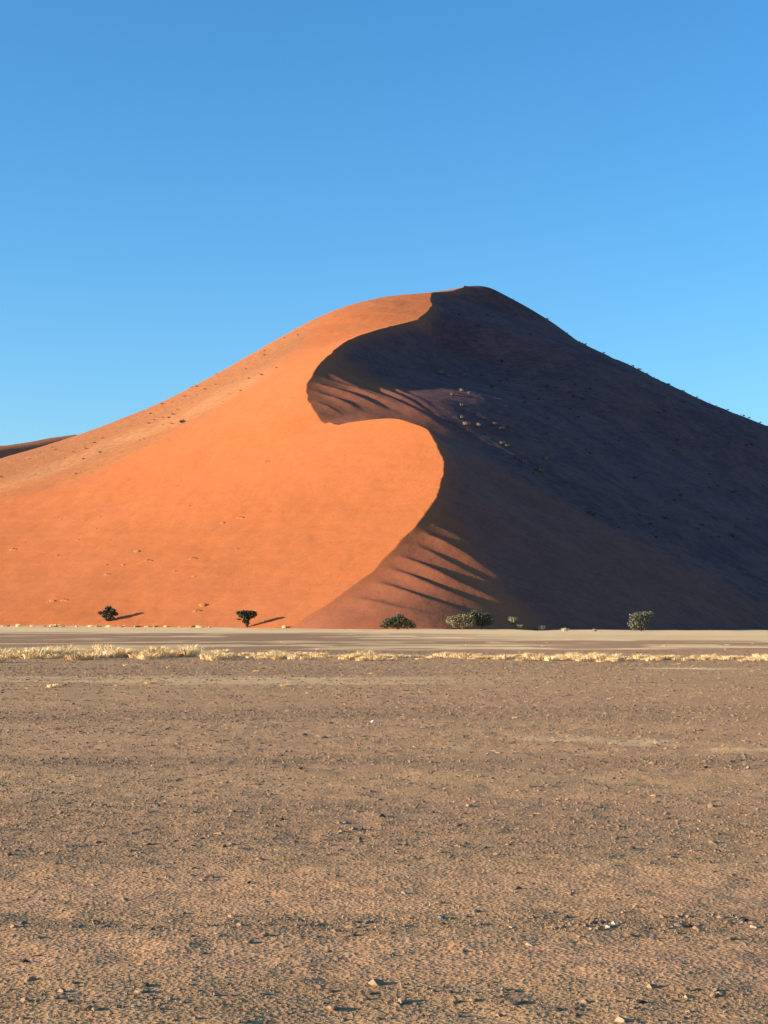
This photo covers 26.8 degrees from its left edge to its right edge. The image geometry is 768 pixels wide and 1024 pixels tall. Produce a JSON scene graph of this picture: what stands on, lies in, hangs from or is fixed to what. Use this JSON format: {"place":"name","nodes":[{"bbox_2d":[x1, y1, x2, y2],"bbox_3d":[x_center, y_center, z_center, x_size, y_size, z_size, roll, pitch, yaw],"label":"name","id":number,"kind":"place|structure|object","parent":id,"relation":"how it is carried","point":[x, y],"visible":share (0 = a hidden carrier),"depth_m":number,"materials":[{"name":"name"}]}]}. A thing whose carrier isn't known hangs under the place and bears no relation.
{"place":"outdoors","nodes":[
{"label":"outdoors","id":0,"kind":"place"},
{"bbox_2d":[0,435,75,457],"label":"dune","id":1,"kind":"structure","parent":0,"point":[8,450],"depth_m":714.99,"materials":[{"name":"orange sand"}]},
{"bbox_2d":[0,626,767,1023],"bbox_3d":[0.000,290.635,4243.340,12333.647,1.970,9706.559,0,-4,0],"label":"gravel plain","id":2,"kind":"structure","parent":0,"point":[604,642],"depth_m":12.75,"materials":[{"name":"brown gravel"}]},
{"bbox_2d":[0,654,8,662],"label":"grass clump","id":3,"kind":"object","parent":2,"relation":"on","point":[3,658],"visible":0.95,"depth_m":68.69,"materials":[{"name":"plant"}]},
{"bbox_2d":[0,652,25,658],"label":"grass clump","id":4,"kind":"object","parent":2,"relation":"on","point":[12,656],"visible":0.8,"depth_m":75.40,"materials":[{"name":"plant"}]},
{"bbox_2d":[6,649,36,657],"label":"grass clump","id":5,"kind":"object","parent":2,"relation":"on","point":[20,653],"visible":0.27,"depth_m":77.03,"materials":[{"name":"plant"}]},
{"bbox_2d":[21,997,28,1001],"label":"stone","id":6,"kind":"object","parent":2,"relation":"on","point":[25,999],"visible":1,"depth_m":7.20,"materials":[{"name":"beige stone"}]},
{"bbox_2d":[9,648,48,654],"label":"grass clump","id":7,"kind":"object","parent":2,"relation":"on","point":[38,651],"visible":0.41,"depth_m":77.75,"materials":[{"name":"plant"}]},
{"bbox_2d":[24,976,35,981],"bbox_3d":[-1.673,2.211,7.627,0.059,0.037,0.038,2,-4,-21],"label":"stone","id":8,"kind":"object","parent":2,"relation":"on","point":[27,979],"visible":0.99,"depth_m":7.62,"materials":[{"name":"beige stone"}]},
{"bbox_2d":[11,651,54,658],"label":"grass clump","id":9,"kind":"object","parent":2,"relation":"on","point":[33,655],"visible":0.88,"depth_m":74.87,"materials":[{"name":"plant"}]},
{"bbox_2d":[16,646,66,651],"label":"grass clump","id":10,"kind":"object","parent":2,"relation":"on","point":[40,649],"visible":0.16,"depth_m":80.21,"materials":[{"name":"plant"}]},
{"bbox_2d":[33,649,61,656],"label":"grass clump","id":11,"kind":"object","parent":2,"relation":"on","point":[46,652],"visible":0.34,"depth_m":78.27,"materials":[{"name":"plant"}]},
{"bbox_2d":[46,683,61,687],"bbox_3d":[-8.667,4.521,42.144,0.598,0.110,0.734,0,-4,-4],"label":"grass clump","id":12,"kind":"object","parent":2,"relation":"on","point":[51,685],"visible":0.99,"depth_m":42.04,"materials":[{"name":"plant"}]},
{"bbox_2d":[44,653,63,657],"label":"grass clump","id":13,"kind":"object","parent":2,"relation":"on","point":[54,655],"visible":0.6,"depth_m":76.63,"materials":[{"name":"plant"}]},
{"bbox_2d":[53,644,77,648],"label":"grass clump","id":14,"kind":"object","parent":2,"relation":"on","point":[66,646],"visible":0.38,"depth_m":87.58,"materials":[{"name":"plant"}]},
{"bbox_2d":[57,647,83,654],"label":"grass clump","id":15,"kind":"object","parent":2,"relation":"on","point":[73,650],"visible":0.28,"depth_m":81.72,"materials":[{"name":"plant"}]},
{"bbox_2d":[59,652,98,659],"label":"grass clump","id":16,"kind":"object","parent":2,"relation":"on","point":[81,656],"visible":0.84,"depth_m":72.52,"materials":[{"name":"plant"}]},
{"bbox_2d":[70,648,93,654],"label":"grass clump","id":17,"kind":"object","parent":2,"relation":"on","point":[82,652],"visible":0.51,"depth_m":78.31,"materials":[{"name":"plant"}]},
{"bbox_2d":[81,1005,92,1010],"bbox_3d":[-1.300,2.171,7.050,0.058,0.033,0.038,3,-5,-36],"label":"stone","id":18,"kind":"object","parent":2,"relation":"on","point":[87,1006],"visible":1,"depth_m":7.04,"materials":[{"name":"stone"}]},
{"bbox_2d":[90,643,107,649],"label":"grass clump","id":19,"kind":"object","parent":2,"relation":"on","point":[98,645],"visible":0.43,"depth_m":93.88,"materials":[{"name":"plant"}]},
{"bbox_2d":[88,652,110,658],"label":"grass clump","id":20,"kind":"object","parent":2,"relation":"on","point":[105,656],"visible":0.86,"depth_m":75.62,"materials":[{"name":"plant"}]},
{"bbox_2d":[85,650,116,657],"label":"grass clump","id":21,"kind":"object","parent":2,"relation":"on","point":[99,653],"visible":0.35,"depth_m":77.44,"materials":[{"name":"plant"}]},
{"bbox_2d":[89,644,121,650],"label":"grass clump","id":22,"kind":"object","parent":2,"relation":"on","point":[103,647],"visible":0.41,"depth_m":83.59,"materials":[{"name":"plant"}]},
{"bbox_2d":[99,648,133,656],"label":"grass clump","id":23,"kind":"object","parent":2,"relation":"on","point":[130,651],"visible":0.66,"depth_m":78.95,"materials":[{"name":"plant"}]},
{"bbox_2d":[109,652,128,657],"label":"grass clump","id":24,"kind":"object","parent":2,"relation":"on","point":[118,655],"visible":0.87,"depth_m":78.21,"materials":[{"name":"plant"}]},
{"bbox_2d":[114,650,133,656],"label":"grass clump","id":25,"kind":"object","parent":2,"relation":"on","point":[128,652],"visible":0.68,"depth_m":78.69,"materials":[{"name":"plant"}]},
{"bbox_2d":[125,652,144,657],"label":"grass clump","id":26,"kind":"object","parent":2,"relation":"on","point":[134,654],"visible":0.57,"depth_m":76.94,"materials":[{"name":"plant"}]},
{"bbox_2d":[135,989,145,992],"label":"stone","id":27,"kind":"object","parent":2,"relation":"on","point":[140,991],"visible":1,"depth_m":7.38,"materials":[{"name":"beige stone"}]},
{"bbox_2d":[140,982,148,985],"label":"stone","id":28,"kind":"object","parent":2,"relation":"on","point":[144,984],"visible":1,"depth_m":7.50,"materials":[{"name":"grey stone"}]},
{"bbox_2d":[132,652,158,658],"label":"grass clump","id":29,"kind":"object","parent":2,"relation":"on","point":[145,656],"visible":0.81,"depth_m":73.80,"materials":[{"name":"plant"}]},
{"bbox_2d":[143,647,166,652],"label":"grass clump","id":30,"kind":"object","parent":2,"relation":"on","point":[153,649],"visible":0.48,"depth_m":83.93,"materials":[{"name":"plant"}]},
{"bbox_2d":[143,650,175,657],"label":"grass clump","id":31,"kind":"object","parent":2,"relation":"on","point":[171,654],"visible":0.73,"depth_m":78.67,"materials":[{"name":"plant"}]},
{"bbox_2d":[174,648,200,656],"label":"grass clump","id":32,"kind":"object","parent":2,"relation":"on","point":[188,653],"visible":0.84,"depth_m":80.06,"materials":[{"name":"plant"}]},
{"bbox_2d":[176,644,204,655],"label":"grass clump","id":33,"kind":"object","parent":2,"relation":"on","point":[190,648],"visible":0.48,"depth_m":82.60,"materials":[{"name":"plant"}]},
{"bbox_2d":[203,874,213,877],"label":"stone","id":34,"kind":"object","parent":2,"relation":"on","point":[209,876],"visible":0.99,"depth_m":10.76,"materials":[{"name":"beige stone"}]},
{"bbox_2d":[195,651,230,656],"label":"grass clump","id":35,"kind":"object","parent":2,"relation":"on","point":[209,653],"visible":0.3,"depth_m":79.60,"materials":[{"name":"plant"}]},
{"bbox_2d":[201,652,227,659],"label":"grass clump","id":36,"kind":"object","parent":2,"relation":"on","point":[213,657],"visible":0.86,"depth_m":71.56,"materials":[{"name":"plant"}]},
{"bbox_2d":[193,652,238,658],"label":"grass clump","id":37,"kind":"object","parent":2,"relation":"on","point":[227,657],"visible":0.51,"depth_m":73.69,"materials":[{"name":"plant"}]},
{"bbox_2d":[209,648,228,652],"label":"grass clump","id":38,"kind":"object","parent":2,"relation":"on","point":[220,651],"visible":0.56,"depth_m":88.88,"materials":[{"name":"plant"}]},
{"bbox_2d":[243,939,251,943],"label":"stone","id":39,"kind":"object","parent":2,"relation":"on","point":[248,941],"visible":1,"depth_m":8.55,"materials":[{"name":"beige stone"}]},
{"bbox_2d":[258,932,268,936],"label":"stone","id":40,"kind":"object","parent":2,"relation":"on","point":[263,934],"visible":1,"depth_m":8.71,"materials":[{"name":"beige stone"}]},
{"bbox_2d":[270,654,286,659],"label":"grass clump","id":41,"kind":"object","parent":2,"relation":"on","point":[277,657],"visible":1,"depth_m":72.96,"materials":[{"name":"plant"}]},
{"bbox_2d":[286,655,299,658],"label":"grass clump","id":42,"kind":"object","parent":2,"relation":"on","point":[292,657],"visible":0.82,"depth_m":73.73,"materials":[{"name":"plant"}]},
{"bbox_2d":[297,655,313,659],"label":"grass clump","id":43,"kind":"object","parent":2,"relation":"on","point":[306,657],"visible":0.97,"depth_m":72.41,"materials":[{"name":"plant"}]},
{"bbox_2d":[311,652,328,656],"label":"grass clump","id":44,"kind":"object","parent":2,"relation":"on","point":[316,654],"visible":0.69,"depth_m":80.42,"materials":[{"name":"plant"}]},
{"bbox_2d":[327,988,334,992],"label":"stone","id":45,"kind":"object","parent":2,"relation":"on","point":[329,990],"visible":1,"depth_m":7.43,"materials":[{"name":"grey stone"}]},
{"bbox_2d":[326,1004,337,1010],"bbox_3d":[-0.229,2.198,7.152,0.051,0.028,0.062,0,-4,4],"label":"stone","id":46,"kind":"object","parent":2,"relation":"on","point":[332,1007],"visible":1,"depth_m":7.14,"materials":[{"name":"beige stone"}]},
{"bbox_2d":[337,655,358,658],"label":"grass clump","id":47,"kind":"object","parent":2,"relation":"on","point":[344,657],"visible":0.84,"depth_m":73.34,"materials":[{"name":"plant"}]},
{"bbox_2d":[345,924,356,928],"bbox_3d":[-0.185,2.330,9.060,0.073,0.041,0.047,-1,-4,17],"label":"stone","id":48,"kind":"object","parent":2,"relation":"on","point":[353,926],"visible":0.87,"depth_m":9.05,"materials":[{"name":"beige stone"}]},
{"bbox_2d":[353,656,367,660],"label":"grass clump","id":49,"kind":"object","parent":2,"relation":"on","point":[362,658],"visible":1,"depth_m":70.87,"materials":[{"name":"plant"}]},
{"bbox_2d":[354,649,373,653],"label":"grass clump","id":50,"kind":"object","parent":2,"relation":"on","point":[360,652],"visible":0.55,"depth_m":85.46,"materials":[{"name":"plant"}]},
{"bbox_2d":[359,996,368,999],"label":"stone","id":51,"kind":"object","parent":2,"relation":"on","point":[364,998],"visible":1,"depth_m":7.30,"materials":[{"name":"beige stone"}]},
{"bbox_2d":[368,979,384,985],"bbox_3d":[-0.029,2.225,7.618,0.078,0.047,0.065,2,-4,-28],"label":"stone","id":52,"kind":"object","parent":2,"relation":"on","point":[377,982],"visible":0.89,"depth_m":7.61,"materials":[{"name":"beige stone"}]},
{"bbox_2d":[368,656,386,660],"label":"grass clump","id":53,"kind":"object","parent":2,"relation":"on","point":[378,659],"visible":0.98,"depth_m":71.24,"materials":[{"name":"plant"}]},
{"bbox_2d":[379,612,415,629],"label":"acacia bush","id":54,"kind":"object","parent":2,"relation":"on","point":[398,621],"visible":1,"depth_m":310.44,"materials":[{"name":"green plant"}]},
{"bbox_2d":[389,654,407,657],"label":"grass clump","id":55,"kind":"object","parent":2,"relation":"on","point":[399,656],"visible":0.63,"depth_m":76.60,"materials":[{"name":"plant"}]},
{"bbox_2d":[398,996,407,1003],"bbox_3d":[0.083,2.203,7.261,0.046,0.040,0.071,-1,-4,17],"label":"stone","id":56,"kind":"object","parent":2,"relation":"on","point":[402,1000],"visible":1,"depth_m":7.25,"materials":[{"name":"beige stone"}]},
{"bbox_2d":[410,654,421,657],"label":"grass clump","id":57,"kind":"object","parent":2,"relation":"on","point":[417,656],"visible":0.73,"depth_m":78.11,"materials":[{"name":"plant"}]},
{"bbox_2d":[425,655,444,657],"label":"grass clump","id":58,"kind":"object","parent":2,"relation":"on","point":[435,656],"visible":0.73,"depth_m":75.85,"materials":[{"name":"plant"}]},
{"bbox_2d":[440,651,449,656],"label":"grass clump","id":59,"kind":"object","parent":2,"relation":"on","point":[445,653],"visible":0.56,"depth_m":80.95,"materials":[{"name":"plant"}]},
{"bbox_2d":[447,999,458,1003],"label":"stone","id":60,"kind":"object","parent":2,"relation":"on","point":[454,1001],"visible":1,"depth_m":7.24,"materials":[{"name":"beige stone"}]},
{"bbox_2d":[449,652,462,657],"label":"grass clump","id":61,"kind":"object","parent":2,"relation":"on","point":[452,654],"visible":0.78,"depth_m":79.00,"materials":[{"name":"plant"}]},
{"bbox_2d":[446,614,475,628],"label":"dry bush","id":62,"kind":"object","parent":2,"relation":"on","point":[464,621],"visible":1,"depth_m":298.01,"materials":[{"name":"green plant"}]},
{"bbox_2d":[455,653,471,656],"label":"grass clump","id":63,"kind":"object","parent":2,"relation":"on","point":[464,655],"visible":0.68,"depth_m":78.56,"materials":[{"name":"plant"}]},
{"bbox_2d":[468,997,477,1001],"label":"stone","id":64,"kind":"object","parent":2,"relation":"on","point":[474,999],"visible":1,"depth_m":7.25,"materials":[{"name":"beige stone"}]},
{"bbox_2d":[468,610,494,628],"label":"green bush","id":65,"kind":"object","parent":2,"relation":"on","point":[486,620],"visible":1,"depth_m":299.40,"materials":[{"name":"green plant"}]},
{"bbox_2d":[507,998,519,1004],"bbox_3d":[0.580,2.199,7.225,0.059,0.034,0.074,0,-4,2],"label":"stone","id":66,"kind":"object","parent":2,"relation":"on","point":[513,1001],"visible":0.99,"depth_m":7.21,"materials":[{"name":"grey stone"}]},
{"bbox_2d":[514,657,531,660],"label":"grass clump","id":67,"kind":"object","parent":2,"relation":"on","point":[522,659],"visible":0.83,"depth_m":70.52,"materials":[{"name":"plant"}]},
{"bbox_2d":[528,655,546,659],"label":"grass clump","id":68,"kind":"object","parent":2,"relation":"on","point":[538,658],"visible":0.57,"depth_m":71.22,"materials":[{"name":"plant"}]},
{"bbox_2d":[536,625,545,629],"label":"straw tuft","id":69,"kind":"object","parent":2,"relation":"on","point":[541,628],"visible":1,"depth_m":333.06,"materials":[{"name":"green plant"}]},
{"bbox_2d":[542,654,560,660],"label":"grass clump","id":70,"kind":"object","parent":2,"relation":"on","point":[549,658],"visible":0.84,"depth_m":70.10,"materials":[{"name":"plant"}]},
{"bbox_2d":[557,656,570,659],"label":"grass clump","id":71,"kind":"object","parent":2,"relation":"on","point":[564,658],"visible":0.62,"depth_m":71.17,"materials":[{"name":"plant"}]},
{"bbox_2d":[568,1006,579,1009],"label":"stone","id":72,"kind":"object","parent":2,"relation":"on","point":[573,1008],"visible":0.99,"depth_m":7.11,"materials":[{"name":"stone"}]},
{"bbox_2d":[569,655,586,659],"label":"grass clump","id":73,"kind":"object","parent":2,"relation":"on","point":[575,657],"visible":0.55,"depth_m":70.92,"materials":[{"name":"plant"}]},
{"bbox_2d":[592,653,605,659],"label":"grass clump","id":74,"kind":"object","parent":2,"relation":"on","point":[597,656],"visible":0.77,"depth_m":72.19,"materials":[{"name":"plant"}]},
{"bbox_2d":[592,659,611,661],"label":"grass clump","id":75,"kind":"object","parent":2,"relation":"on","point":[606,660],"visible":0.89,"depth_m":68.47,"materials":[{"name":"plant"}]},
{"bbox_2d":[608,657,618,661],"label":"grass clump","id":76,"kind":"object","parent":2,"relation":"on","point":[614,659],"visible":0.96,"depth_m":69.42,"materials":[{"name":"plant"}]},
{"bbox_2d":[615,1015,627,1022],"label":"stone","id":77,"kind":"object","parent":2,"relation":"on","point":[619,1018],"visible":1,"depth_m":6.89,"materials":[{"name":"beige stone"}]},
{"bbox_2d":[625,933,635,936],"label":"stone","id":78,"kind":"object","parent":2,"relation":"on","point":[630,935],"visible":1,"depth_m":8.77,"materials":[{"name":"beige stone"}]},
{"bbox_2d":[632,654,644,658],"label":"grass clump","id":79,"kind":"object","parent":2,"relation":"on","point":[637,656],"visible":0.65,"depth_m":73.07,"materials":[{"name":"plant"}]},
{"bbox_2d":[627,611,653,630],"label":"grey bush","id":80,"kind":"object","parent":2,"relation":"on","point":[637,620],"visible":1,"depth_m":301.50,"materials":[{"name":"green plant"}]},
{"bbox_2d":[636,999,646,1003],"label":"stone","id":81,"kind":"object","parent":2,"relation":"on","point":[639,1001],"visible":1,"depth_m":7.19,"materials":[{"name":"black stone"}]},
{"bbox_2d":[642,657,659,660],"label":"grass clump","id":82,"kind":"object","parent":2,"relation":"on","point":[649,659],"visible":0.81,"depth_m":69.94,"materials":[{"name":"plant"}]},
{"bbox_2d":[646,984,657,987],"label":"stone","id":83,"kind":"object","parent":2,"relation":"on","point":[652,986],"visible":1,"depth_m":7.49,"materials":[{"name":"beige stone"}]},
{"bbox_2d":[649,935,659,939],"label":"stone","id":84,"kind":"object","parent":2,"relation":"on","point":[652,937],"visible":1,"depth_m":8.68,"materials":[{"name":"grey stone"}]},
{"bbox_2d":[673,923,686,927],"bbox_3d":[1.661,2.323,9.059,0.081,0.033,0.059,-1,-4,16],"label":"stone","id":85,"kind":"object","parent":2,"relation":"on","point":[679,925],"visible":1,"depth_m":9.04,"materials":[{"name":"beige stone"}]},
{"bbox_2d":[680,988,689,991],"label":"stone","id":86,"kind":"object","parent":2,"relation":"on","point":[685,990],"visible":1,"depth_m":7.39,"materials":[{"name":"beige stone"}]},
{"bbox_2d":[681,656,690,660],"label":"grass clump","id":87,"kind":"object","parent":2,"relation":"on","point":[686,659],"visible":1,"depth_m":70.91,"materials":[{"name":"plant"}]},
{"bbox_2d":[710,993,718,997],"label":"stone","id":88,"kind":"object","parent":2,"relation":"on","point":[713,995],"visible":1,"depth_m":7.31,"materials":[{"name":"beige stone"}]},
{"bbox_2d":[720,654,737,659],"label":"grass clump","id":89,"kind":"object","parent":2,"relation":"on","point":[730,657],"visible":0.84,"depth_m":72.27,"materials":[{"name":"plant"}]},
{"bbox_2d":[750,653,760,657],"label":"grass clump","id":90,"kind":"object","parent":2,"relation":"on","point":[755,655],"visible":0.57,"depth_m":76.21,"materials":[{"name":"plant"}]},
{"bbox_2d":[0,286,767,629],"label":"sand dune","id":91,"kind":"structure","parent":0,"point":[380,486],"depth_m":439.25,"materials":[{"name":"orange sand"}]},
{"bbox_2d":[98,605,117,620],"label":"thorn tree","id":92,"kind":"object","parent":91,"relation":"on","point":[109,612],"visible":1,"depth_m":351.34,"materials":[{"name":"green plant"}]},
{"bbox_2d":[235,610,256,626],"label":"acacia tree","id":93,"kind":"object","parent":91,"relation":"on","point":[246,615],"visible":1,"depth_m":330.05,"materials":[{"name":"green plant"}]},
{"bbox_2d":[508,617,518,622],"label":"straw tuft","id":94,"kind":"object","parent":91,"relation":"on","point":[512,620],"visible":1,"depth_m":332.11,"materials":[{"name":"plant"}]},
{"bbox_2d":[0,657,767,932],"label":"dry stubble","id":95,"kind":"object","parent":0,"point":[228,827],"visible":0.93,"depth_m":23.82,"materials":[{"name":"beige plant"}]},
{"bbox_2d":[0,0,767,445],"label":"sky","id":96,"kind":"structure","parent":0,"point":[187,186],"materials":[{"name":"blue"}]}
]}

